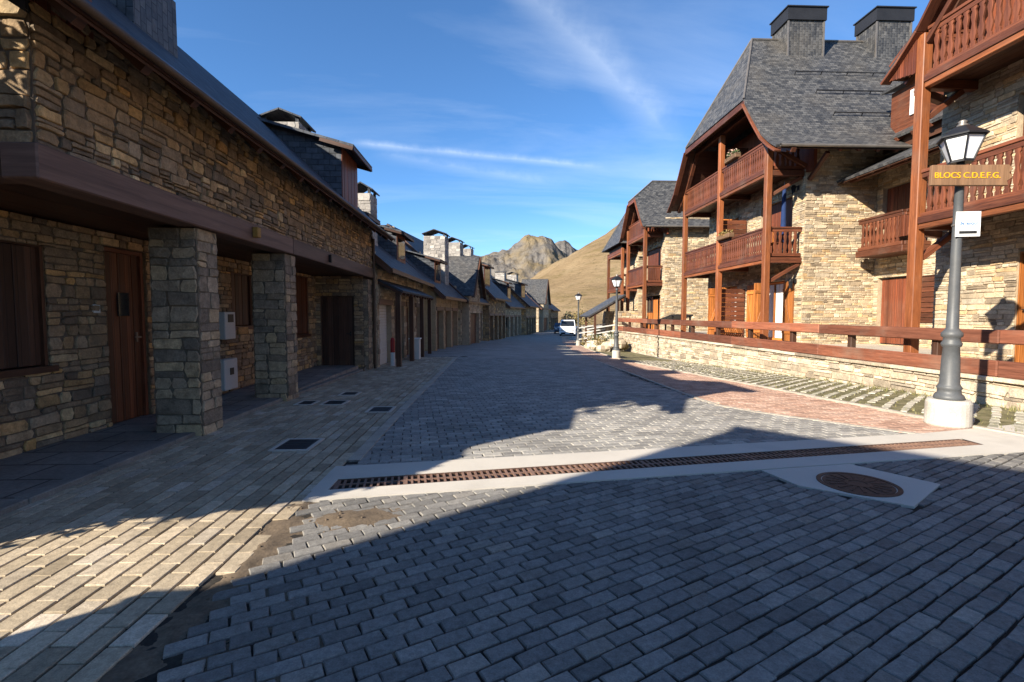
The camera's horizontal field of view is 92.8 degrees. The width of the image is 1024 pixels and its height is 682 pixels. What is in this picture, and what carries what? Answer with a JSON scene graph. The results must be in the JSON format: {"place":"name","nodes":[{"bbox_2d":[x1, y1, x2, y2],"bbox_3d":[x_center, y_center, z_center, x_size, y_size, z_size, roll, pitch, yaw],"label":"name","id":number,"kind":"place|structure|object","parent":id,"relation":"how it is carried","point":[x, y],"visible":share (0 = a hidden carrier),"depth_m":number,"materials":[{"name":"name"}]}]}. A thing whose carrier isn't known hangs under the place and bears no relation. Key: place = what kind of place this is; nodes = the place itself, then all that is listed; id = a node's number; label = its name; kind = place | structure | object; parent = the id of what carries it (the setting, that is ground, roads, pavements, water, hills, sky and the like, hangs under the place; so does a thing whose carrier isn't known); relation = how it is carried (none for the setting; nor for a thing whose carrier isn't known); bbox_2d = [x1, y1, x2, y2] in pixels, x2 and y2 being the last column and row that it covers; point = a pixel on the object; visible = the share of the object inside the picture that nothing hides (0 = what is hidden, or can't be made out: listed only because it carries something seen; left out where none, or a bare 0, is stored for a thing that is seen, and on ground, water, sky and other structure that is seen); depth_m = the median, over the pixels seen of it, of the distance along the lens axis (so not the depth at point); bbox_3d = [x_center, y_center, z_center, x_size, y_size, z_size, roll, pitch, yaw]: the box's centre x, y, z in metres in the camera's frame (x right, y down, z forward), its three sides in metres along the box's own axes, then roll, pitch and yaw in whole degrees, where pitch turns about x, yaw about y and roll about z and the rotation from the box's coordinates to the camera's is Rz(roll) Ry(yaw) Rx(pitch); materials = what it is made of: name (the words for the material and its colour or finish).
{"place":"outdoors","nodes":[
{"label":"outdoors","id":0,"kind":"place"},
{"bbox_2d":[0,365,357,502],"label":"walkway","id":1,"kind":"structure","parent":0,"point":[28,471],"depth_m":5.10,"materials":[{"name":"grey stone"}]},
{"bbox_2d":[0,0,395,458],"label":"stone house","id":2,"kind":"structure","parent":1,"relation":"on","point":[187,241],"depth_m":5.67,"materials":[{"name":"stone"}]},
{"bbox_2d":[104,247,148,423],"bbox_3d":[-5.052,-0.066,6.329,0.150,2.215,0.700,0,3,-2],"label":"door","id":3,"kind":"structure","parent":2,"relation":"in","point":[123,268],"depth_m":6.36,"materials":[{"name":"wood"}]},
{"bbox_2d":[228,314,233,321],"bbox_3d":[-4.954,-0.401,8.590,0.006,0.140,0.180,0,3,-2],"label":"meter window","id":4,"kind":"structure","parent":2,"relation":"in","point":[230,316],"depth_m":8.59,"materials":[{"name":"black"}]},
{"bbox_2d":[321,296,354,365],"bbox_3d":[-4.690,-0.218,13.187,0.900,2.020,0.150,0,3,-2],"label":"door","id":5,"kind":"structure","parent":2,"relation":"in","point":[337,312],"depth_m":13.17,"materials":[{"name":"brown wood"}]},
{"bbox_2d":[0,357,453,681],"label":"pavement","id":6,"kind":"structure","parent":0,"point":[63,538],"depth_m":3.32,"materials":[{"name":"grey stone"}]},
{"bbox_2d":[268,438,324,452],"bbox_3d":[-2.353,1.146,5.353,0.420,0.034,0.500,0,3,-2],"label":"cover plate","id":7,"kind":"object","parent":6,"relation":"on","point":[298,444],"visible":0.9,"depth_m":5.33,"materials":[{"name":"metal"}]},
{"bbox_2d":[293,400,320,405],"bbox_3d":[-3.337,1.018,7.942,0.300,0.034,0.380,0,3,-2],"label":"cover plate","id":8,"kind":"object","parent":6,"relation":"on","point":[307,402],"visible":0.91,"depth_m":7.96,"materials":[{"name":"concrete"}]},
{"bbox_2d":[319,400,350,405],"bbox_3d":[-2.888,1.017,7.960,0.380,0.034,0.420,0,3,-2],"label":"cover plate","id":9,"kind":"object","parent":6,"relation":"on","point":[335,402],"visible":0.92,"depth_m":7.94,"materials":[{"name":"metal"}]},
{"bbox_2d":[337,392,361,395],"bbox_3d":[-2.978,0.978,8.957,0.340,0.034,0.380,0,3,-2],"label":"cover plate","id":10,"kind":"object","parent":6,"relation":"on","point":[348,393],"visible":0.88,"depth_m":8.94,"materials":[{"name":"metal"}]},
{"bbox_2d":[364,406,396,413],"bbox_3d":[-1.972,1.040,7.337,0.380,0.034,0.440,0,3,-2],"label":"cover plate","id":11,"kind":"object","parent":6,"relation":"on","point":[379,409],"visible":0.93,"depth_m":7.30,"materials":[{"name":"concrete"}]},
{"bbox_2d":[390,337,394,365],"bbox_3d":[-3.587,0.328,14.660,0.140,0.870,0.140,0,3,-2],"label":"extinguisher post","id":12,"kind":"object","parent":6,"relation":"on","point":[392,351],"visible":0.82,"depth_m":14.61,"materials":[{"name":"red metal"}]},
{"bbox_2d":[408,338,421,358],"bbox_3d":[-3.475,0.271,17.493,0.410,0.760,0.410,0,3,-2],"label":"utility box","id":13,"kind":"object","parent":6,"relation":"on","point":[417,348],"visible":0.62,"depth_m":17.33,"materials":[{"name":"white paint"}]},
{"bbox_2d":[17,356,1023,681],"bbox_3d":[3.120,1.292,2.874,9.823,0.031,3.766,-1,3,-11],"label":"road","id":14,"kind":"structure","parent":0,"point":[611,515],"depth_m":2.57,"materials":[{"name":"grey stone"}]},
{"bbox_2d":[0,368,365,515],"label":"kerb","id":15,"kind":"structure","parent":14,"relation":"on","point":[18,502],"depth_m":4.58,"materials":[{"name":"stone"}]},
{"bbox_2d":[139,504,387,674],"bbox_3d":[-1.262,1.310,2.321,0.844,0.050,2.772,0,3,-2],"label":"rubble","id":16,"kind":"object","parent":14,"relation":"on","point":[207,598],"visible":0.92,"depth_m":3.38,"materials":[{"name":"grey stone"}]},
{"bbox_2d":[98,500,433,681],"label":"dirt","id":17,"kind":"structure","parent":14,"relation":"on","point":[135,662],"depth_m":2.46,"materials":[{"name":"brown soil"}]},
{"bbox_2d":[302,424,1023,501],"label":"concrete band","id":18,"kind":"object","parent":14,"relation":"on","point":[994,442],"visible":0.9,"depth_m":4.68,"materials":[{"name":"grey concrete"}]},
{"bbox_2d":[330,439,982,489],"bbox_3d":[1.821,1.182,4.771,6.797,0.031,0.258,-1,3,-12],"label":"drain grate","id":19,"kind":"object","parent":18,"relation":"in","point":[496,473],"visible":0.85,"depth_m":4.67,"materials":[{"name":"metal"}]},
{"bbox_2d":[597,359,971,432],"bbox_3d":[4.001,0.960,12.295,2.572,0.429,14.026,0,3,-7],"label":"brick strip","id":20,"kind":"object","parent":14,"relation":"on","point":[736,394],"visible":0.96,"depth_m":8.06,"materials":[{"name":"brick"}]},
{"bbox_2d":[923,120,989,428],"bbox_3d":[5.645,-0.841,6.213,0.524,3.864,0.480,0,3,-2],"label":"street lamp","id":21,"kind":"object","parent":20,"relation":"on","point":[948,404],"visible":0.94,"depth_m":6.17,"materials":[{"name":"metal"}]},
{"bbox_2d":[951,211,980,236],"bbox_3d":[5.715,-1.467,6.161,0.280,0.310,0.134,0,3,8],"label":"notice plate","id":22,"kind":"object","parent":21,"relation":"attached to","point":[968,224],"visible":1,"depth_m":6.10,"materials":[{"name":"white paint"}]},
{"bbox_2d":[928,164,1012,185],"bbox_3d":[5.698,-2.056,6.112,0.938,0.273,0.180,0,3,6],"label":"direction sign","id":23,"kind":"object","parent":21,"relation":"attached to","point":[970,175],"visible":1,"depth_m":6.03,"materials":[{"name":"yellow paint"}]},
{"bbox_2d":[761,464,939,508],"bbox_3d":[2.900,1.216,4.229,1.012,0.039,1.093,-2,4,-35],"label":"concrete surround","id":24,"kind":"object","parent":14,"relation":"on","point":[915,493],"visible":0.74,"depth_m":4.17,"materials":[{"name":"grey concrete"}]},
{"bbox_2d":[816,472,903,496],"bbox_3d":[2.911,1.204,4.103,0.600,0.019,0.600,0,3,-2],"label":"manhole cover","id":25,"kind":"object","parent":24,"relation":"on","point":[859,484],"visible":1,"depth_m":4.08,"materials":[{"name":"metal"}]},
{"bbox_2d":[506,272,539,334],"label":"row house","id":26,"kind":"structure","parent":0,"point":[528,319],"depth_m":55.83,"materials":[{"name":"stone"}]},
{"bbox_2d":[474,234,576,281],"bbox_3d":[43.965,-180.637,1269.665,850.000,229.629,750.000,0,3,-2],"label":"mountain","id":27,"kind":"structure","parent":0,"point":[528,256],"depth_m":1127.67,"materials":[{"name":"grey stone"}]},
{"bbox_2d":[174,0,929,255],"label":"sky","id":28,"kind":"structure","parent":0,"point":[488,125],"materials":[{"name":"blue"}]},
{"bbox_2d":[531,226,620,325],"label":"hillside","id":29,"kind":"structure","parent":0,"point":[582,271],"depth_m":200.95,"materials":[{"name":"beige plant"}]},
{"bbox_2d":[407,327,774,361],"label":"road","id":30,"kind":"structure","parent":0,"point":[548,344],"depth_m":24.96,"materials":[{"name":"grey stone"}]},
{"bbox_2d":[358,182,434,366],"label":"row house","id":31,"kind":"structure","parent":30,"relation":"on","point":[400,281],"depth_m":16.35,"materials":[{"name":"beige stone"}]},
{"bbox_2d":[394,307,395,358],"bbox_3d":[-4.205,-0.223,17.128,0.050,1.930,1.435,0,3,-1],"label":"garage door","id":32,"kind":"structure","parent":31,"relation":"in","point":[394,307],"depth_m":17.52,"materials":[{"name":"brown wood"}]},
{"bbox_2d":[406,308,407,354],"bbox_3d":[-4.232,-0.333,19.100,0.050,1.930,1.435,0,3,-1],"label":"garage door","id":33,"kind":"structure","parent":31,"relation":"in","point":[407,308],"depth_m":19.68,"materials":[{"name":"brown wood"}]},
{"bbox_2d":[379,229,466,350],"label":"row house","id":34,"kind":"structure","parent":30,"relation":"on","point":[431,264],"depth_m":24.03,"materials":[{"name":"stone"}]},
{"bbox_2d":[437,311,438,348],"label":"garage door","id":35,"kind":"structure","parent":34,"relation":"in","point":[437,311],"depth_m":23.72,"materials":[{"name":"brown wood"}]},
{"bbox_2d":[445,312,446,346],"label":"garage door","id":36,"kind":"structure","parent":34,"relation":"in","point":[445,312],"depth_m":25.65,"materials":[{"name":"brown wood"}]},
{"bbox_2d":[386,223,489,344],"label":"row house","id":37,"kind":"structure","parent":30,"relation":"on","point":[466,279],"depth_m":29.52,"materials":[{"name":"beige stone"}]},
{"bbox_2d":[470,314,475,343],"bbox_3d":[-2.526,-0.724,30.270,0.050,1.940,2.694,0,3,7],"label":"garage door","id":38,"kind":"structure","parent":37,"relation":"in","point":[473,316],"depth_m":30.84,"materials":[{"name":"brown wood"}]},
{"bbox_2d":[433,235,510,340],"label":"row house","id":39,"kind":"structure","parent":30,"relation":"on","point":[494,322],"depth_m":37.76,"materials":[{"name":"stone"}]},
{"bbox_2d":[482,262,525,336],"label":"row house","id":40,"kind":"structure","parent":30,"relation":"on","point":[514,307],"depth_m":49.28,"materials":[{"name":"beige stone"}]},
{"bbox_2d":[521,279,551,331],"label":"row house","id":41,"kind":"structure","parent":30,"relation":"on","point":[537,291],"depth_m":72.04,"materials":[{"name":"beige stone"}]},
{"bbox_2d":[544,318,546,330],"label":"garage door","id":42,"kind":"structure","parent":41,"relation":"in","point":[545,319],"depth_m":74.51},
{"bbox_2d":[548,303,559,329],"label":"row house","id":43,"kind":"structure","parent":30,"relation":"on","point":[553,316],"depth_m":84.91,"materials":[{"name":"stone"}]},
{"bbox_2d":[553,323,559,333],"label":"parked car","id":44,"kind":"object","parent":30,"relation":"on","point":[556,329],"visible":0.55,"depth_m":64.73,"materials":[{"name":"paint"}]},
{"bbox_2d":[559,312,573,322],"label":"bush","id":45,"kind":"object","parent":30,"relation":"on","point":[569,316],"visible":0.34,"depth_m":80.33,"materials":[{"name":"green plant"}]},
{"bbox_2d":[558,320,576,335],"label":"delivery van","id":46,"kind":"object","parent":30,"relation":"on","point":[566,326],"visible":0.99,"depth_m":56.85,"materials":[{"name":"white paint"}]},
{"bbox_2d":[563,308,580,321],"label":"bush","id":47,"kind":"object","parent":30,"relation":"on","point":[571,314],"visible":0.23,"depth_m":88.16,"materials":[{"name":"green plant"}]},
{"bbox_2d":[571,314,588,331],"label":"bush","id":48,"kind":"object","parent":30,"relation":"on","point":[581,319],"visible":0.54,"depth_m":63.15,"materials":[{"name":"green plant"}]},
{"bbox_2d":[574,307,593,326],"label":"bush","id":49,"kind":"object","parent":30,"relation":"on","point":[580,318],"visible":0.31,"depth_m":70.22,"materials":[{"name":"green plant"}]},
{"bbox_2d":[562,337,620,359],"bbox_3d":[4.563,0.185,35.504,1.696,0.781,33.881,0,3,3],"label":"brick strip","id":50,"kind":"object","parent":30,"relation":"on","point":[570,344],"visible":0.73,"depth_m":25.12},
{"bbox_2d":[575,292,581,345],"bbox_3d":[4.446,-1.476,32.672,0.524,3.566,0.454,0,3,-2],"label":"street lamp","id":51,"kind":"object","parent":50,"relation":"on","point":[578,296],"visible":0.97,"depth_m":32.61,"materials":[{"name":"metal"}]},
{"bbox_2d":[579,294,641,341],"bbox_3d":[6.154,-1.112,31.233,3.406,3.612,4.049,0,3,-2],"label":"stair shelter","id":52,"kind":"object","parent":30,"relation":"on","point":[608,321],"visible":0.45,"depth_m":29.85,"materials":[{"name":"grey stone"}]},
{"bbox_2d":[572,337,1023,440],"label":"kerb","id":53,"kind":"structure","parent":30,"relation":"on","point":[879,408],"depth_m":7.85,"materials":[{"name":"stone"}]},
{"bbox_2d":[611,274,622,357],"bbox_3d":[4.369,-1.025,20.365,0.524,3.507,0.454,0,3,-2],"label":"street lamp","id":54,"kind":"object","parent":53,"relation":"on","point":[616,280],"visible":0.97,"depth_m":20.31,"materials":[{"name":"metal"}]},
{"bbox_2d":[346,357,910,465],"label":"road","id":55,"kind":"structure","parent":0,"point":[559,406],"depth_m":6.65,"materials":[{"name":"grey stone"}]},
{"bbox_2d":[347,357,457,461],"bbox_3d":[-1.821,0.900,11.580,0.120,0.232,13.650,0,3,-2],"label":"kerb line","id":56,"kind":"object","parent":55,"relation":"on","point":[367,446],"visible":0.83,"depth_m":6.42,"materials":[{"name":"stone"}]},
{"bbox_2d":[581,325,930,353],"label":"terrace","id":57,"kind":"structure","parent":0,"point":[895,348],"depth_m":14.59,"materials":[{"name":"beige stone"}]},
{"bbox_2d":[602,214,642,310],"bbox_3d":[10.332,-4.874,33.795,7.233,9.054,5.099,0,3,-2],"label":"chalet","id":58,"kind":"object","parent":57,"relation":"on","point":[615,248],"visible":0.18,"depth_m":32.85,"materials":[{"name":"stone"}]},
{"bbox_2d":[619,180,709,335],"bbox_3d":[10.481,-4.694,28.353,7.370,9.104,4.809,0,3,-2],"label":"chalet","id":59,"kind":"object","parent":57,"relation":"on","point":[652,227],"visible":0.45,"depth_m":26.67,"materials":[{"name":"stone"}]},
{"bbox_2d":[647,313,652,328],"bbox_3d":[8.279,-1.146,29.311,0.050,1.090,0.944,0,3,-2],"label":"door","id":60,"kind":"structure","parent":59,"relation":"in","point":[649,315],"depth_m":29.29,"materials":[{"name":"orange wood"}]},
{"bbox_2d":[647,296,653,312],"bbox_3d":[8.306,-2.167,29.220,0.080,0.960,1.080,0,3,-2],"label":"window","id":61,"kind":"structure","parent":59,"relation":"in","point":[649,299],"depth_m":29.21,"materials":[{"name":"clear glass"}]},
{"bbox_2d":[653,299,659,329],"bbox_3d":[8.332,-1.471,27.967,0.050,1.890,1.294,0,3,-2],"label":"door","id":62,"kind":"structure","parent":59,"relation":"in","point":[656,302],"depth_m":28.04,"materials":[{"name":"orange wood"}]},
{"bbox_2d":[648,314,692,331],"bbox_3d":[7.832,-0.874,24.366,1.000,0.920,3.511,0,3,-2],"label":"steel canopy","id":63,"kind":"object","parent":57,"relation":"on","point":[675,317],"visible":0.5,"depth_m":23.11,"materials":[{"name":"metal"}]},
{"bbox_2d":[724,328,743,336],"bbox_3d":[7.733,-0.338,17.040,0.045,0.650,1.700,0,3,-2],"label":"lattice screen","id":64,"kind":"object","parent":57,"relation":"on","point":[733,333],"visible":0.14,"depth_m":16.98,"materials":[{"name":"orange wood"}]},
{"bbox_2d":[667,5,916,343],"bbox_3d":[11.888,-5.792,18.122,9.370,12.040,8.605,0,3,-2],"label":"chalet","id":65,"kind":"object","parent":57,"relation":"on","point":[800,106],"visible":0.62,"depth_m":15.98,"materials":[{"name":"stone"}]},
{"bbox_2d":[716,229,733,240],"bbox_3d":[7.705,-3.852,17.623,0.376,0.331,0.972,0,3,-2],"label":"flower box","id":66,"kind":"object","parent":65,"relation":"attached to","point":[727,235],"visible":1,"depth_m":17.49,"materials":[{"name":"brown wood"}]},
{"bbox_2d":[724,148,740,163],"bbox_3d":[7.722,-6.527,17.080,0.372,0.414,0.842,0,3,-2],"label":"flower box","id":67,"kind":"object","parent":65,"relation":"attached to","point":[733,155],"visible":1,"depth_m":16.97,"materials":[{"name":"brown wood"}]},
{"bbox_2d":[771,232,778,252],"bbox_3d":[8.323,-3.123,15.695,0.400,0.900,0.400,0,3,-2],"label":"balcony chair","id":68,"kind":"object","parent":65,"relation":"on","point":[777,239],"visible":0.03,"depth_m":15.66,"materials":[{"name":"orange wood"}]},
{"bbox_2d":[768,281,784,340],"bbox_3d":[9.129,-1.034,16.947,0.080,1.990,1.660,0,3,-2],"label":"window","id":69,"kind":"structure","parent":65,"relation":"in","point":[776,288],"depth_m":16.86,"materials":[{"name":"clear glass"}]},
{"bbox_2d":[780,182,785,252],"bbox_3d":[8.583,-3.838,15.415,0.170,2.360,0.170,0,3,-2],"label":"folded parasol","id":70,"kind":"object","parent":65,"relation":"on","point":[783,216],"visible":0.58,"depth_m":15.35,"materials":[{"name":"fabric"}]},
{"bbox_2d":[836,81,943,348],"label":"link building","id":71,"kind":"structure","parent":57,"relation":"on","point":[886,247],"depth_m":14.27,"materials":[{"name":"stone"}]},
{"bbox_2d":[880,278,905,343],"bbox_3d":[11.450,-0.892,14.582,0.050,1.950,0.994,0,3,-2],"label":"door","id":72,"kind":"structure","parent":71,"relation":"in","point":[893,290],"depth_m":14.60,"materials":[{"name":"brown wood"}]},
{"bbox_2d":[909,89,914,114],"bbox_3d":[11.579,-6.889,13.911,0.080,0.700,0.440,0,3,-2],"label":"window","id":73,"kind":"structure","parent":71,"relation":"in","point":[912,96],"depth_m":14.08,"materials":[{"name":"white paint"}]},
{"bbox_2d":[880,0,1023,362],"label":"chalet","id":74,"kind":"object","parent":57,"relation":"on","point":[966,57],"visible":0.7,"depth_m":8.99,"materials":[{"name":"stone"}]},
{"bbox_2d":[1014,251,1023,362],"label":"door","id":75,"kind":"structure","parent":74,"relation":"in","point":[1019,349],"depth_m":8.58,"materials":[{"name":"orange wood"}]},
{"bbox_2d":[561,337,1021,426],"bbox_3d":[5.692,0.384,28.903,2.946,1.122,46.839,0,3,-2],"label":"planting strip","id":76,"kind":"object","parent":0,"point":[984,414],"visible":0.2,"depth_m":9.18,"materials":[{"name":"grass"},{"name":"stone pavers"}]},
{"bbox_2d":[584,337,626,351],"bbox_3d":[5.340,0.181,28.151,2.023,0.852,5.178,0,3,-2],"label":"rockery","id":77,"kind":"object","parent":76,"relation":"on","point":[607,345],"visible":0.67,"depth_m":26.17,"materials":[{"name":"stone"}]},
{"bbox_2d":[580,334,591,344],"bbox_3d":[4.765,-0.073,30.871,0.794,0.748,0.831,-2,4,-32],"label":"shrub","id":78,"kind":"object","parent":77,"relation":"on","point":[584,339],"visible":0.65,"depth_m":30.81,"materials":[{"name":"green plant"}]},
{"bbox_2d":[590,333,603,340],"bbox_3d":[5.134,-0.103,29.558,0.934,0.928,0.948,-2,4,-32],"label":"shrub","id":79,"kind":"object","parent":77,"relation":"on","point":[592,339],"visible":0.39,"depth_m":29.50,"materials":[{"name":"green plant"}]},
{"bbox_2d":[593,335,605,344],"bbox_3d":[4.943,0.043,27.267,0.794,0.779,0.850,1,3,21],"label":"shrub","id":80,"kind":"object","parent":77,"relation":"on","point":[599,341],"visible":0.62,"depth_m":27.16,"materials":[{"name":"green plant"}]},
{"bbox_2d":[605,331,618,340],"bbox_3d":[5.631,-0.059,27.686,1.027,1.002,1.042,0,3,-2],"label":"shrub","id":81,"kind":"object","parent":77,"relation":"on","point":[609,336],"visible":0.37,"depth_m":27.74,"materials":[{"name":"green plant"}]},
{"bbox_2d":[621,339,629,350],"bbox_3d":[6.028,0.215,26.310,0.609,0.667,0.662,0,3,-2],"label":"shrub","id":82,"kind":"object","parent":77,"relation":"on","point":[626,347],"visible":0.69,"depth_m":26.16,"materials":[{"name":"green plant"}]},
{"bbox_2d":[614,330,1023,410],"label":"retaining wall","id":83,"kind":"structure","parent":76,"relation":"on","point":[992,391],"depth_m":11.49,"materials":[{"name":"stone"}]},
{"bbox_2d":[618,318,1023,379],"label":"timber fence","id":84,"kind":"object","parent":83,"relation":"on","point":[1002,369],"visible":0.92,"depth_m":10.40,"materials":[{"name":"brown wood"}]},
{"bbox_2d":[630,360,1023,431],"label":"mossy paving","id":85,"kind":"structure","parent":0,"point":[996,416],"depth_m":9.84,"materials":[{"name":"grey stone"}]}
]}

